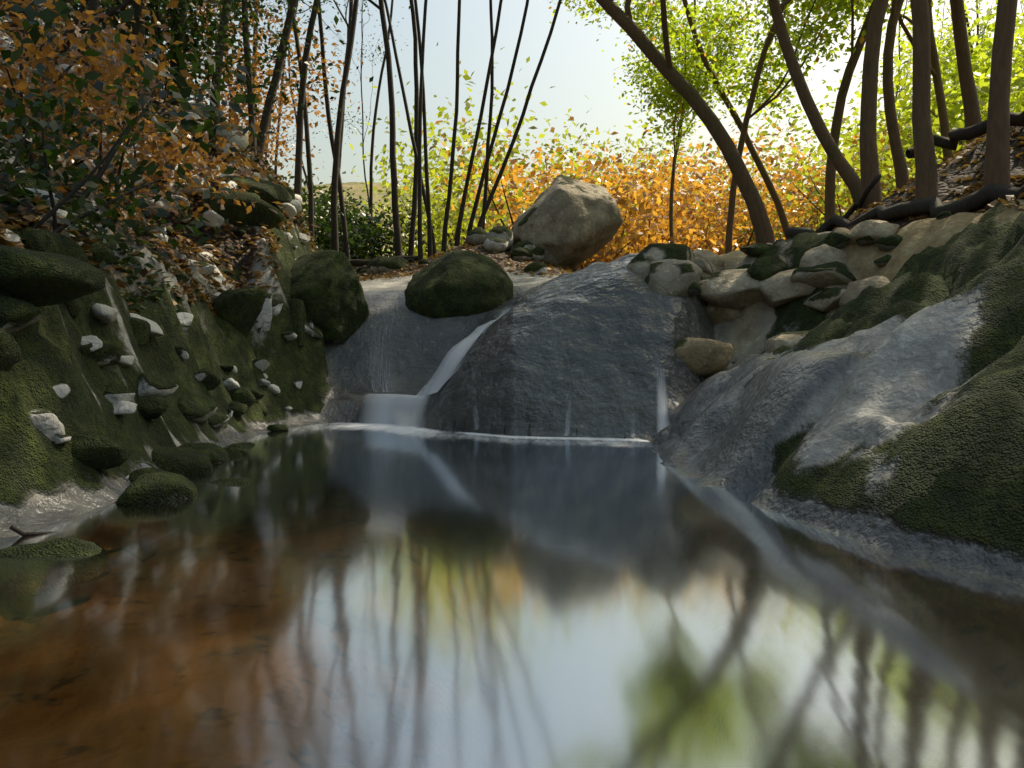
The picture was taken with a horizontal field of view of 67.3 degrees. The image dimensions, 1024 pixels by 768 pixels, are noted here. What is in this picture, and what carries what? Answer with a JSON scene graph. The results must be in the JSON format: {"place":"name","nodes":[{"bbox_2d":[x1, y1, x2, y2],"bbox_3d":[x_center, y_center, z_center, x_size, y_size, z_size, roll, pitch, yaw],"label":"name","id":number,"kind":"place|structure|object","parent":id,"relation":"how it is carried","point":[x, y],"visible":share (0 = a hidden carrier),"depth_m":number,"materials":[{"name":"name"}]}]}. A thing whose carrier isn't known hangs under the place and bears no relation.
{"place":"outdoors","nodes":[
{"label":"outdoors","id":0,"kind":"place"},
{"bbox_2d":[0,0,561,275],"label":"trees","id":1,"kind":"object","parent":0,"point":[361,233],"depth_m":5.44,"materials":[{"name":"brown plant"}]},
{"bbox_2d":[0,0,1023,767],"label":"rocky bank","id":2,"kind":"structure","parent":0,"point":[888,416],"depth_m":3.08,"materials":[{"name":"grey stone"}]},
{"bbox_2d":[0,3,951,557],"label":"limestone rocks","id":3,"kind":"object","parent":2,"relation":"on","point":[568,221],"visible":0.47,"depth_m":4.87,"materials":[{"name":"grey stone"}]},
{"bbox_2d":[0,422,1023,767],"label":"water pool","id":4,"kind":"structure","parent":2,"relation":"on","point":[326,594],"depth_m":1.18,"materials":[{"name":"grey liquid"}]},
{"bbox_2d":[9,111,1023,535],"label":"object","id":5,"kind":"object","parent":2,"relation":"on","point":[983,197],"visible":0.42,"depth_m":4.93,"materials":[{"name":"brown plant"}]},
{"bbox_2d":[367,308,667,436],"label":"waterfall","id":6,"kind":"structure","parent":2,"relation":"on","point":[400,409],"depth_m":5.11,"materials":[{"name":"liquid"}]},
{"bbox_2d":[0,0,1023,315],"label":"leaf litter ground","id":7,"kind":"structure","parent":0,"point":[122,262],"depth_m":4.86,"materials":[{"name":"brown plant"}]},
{"bbox_2d":[314,42,1020,273],"bbox_3d":[4.648,-7.122,31.859,24.238,13.522,43.703,1,2,27],"label":"scrub","id":8,"kind":"object","parent":7,"relation":"on","point":[641,203],"depth_m":18.63,"materials":[{"name":"plant"}]},
{"bbox_2d":[547,0,1023,253],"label":"trees","id":9,"kind":"object","parent":7,"relation":"on","point":[926,64],"depth_m":9.06,"materials":[{"name":"plant"}]},
{"bbox_2d":[78,0,1023,207],"label":"sky","id":10,"kind":"structure","parent":0,"point":[574,62],"materials":[{"name":"white"}]}
]}

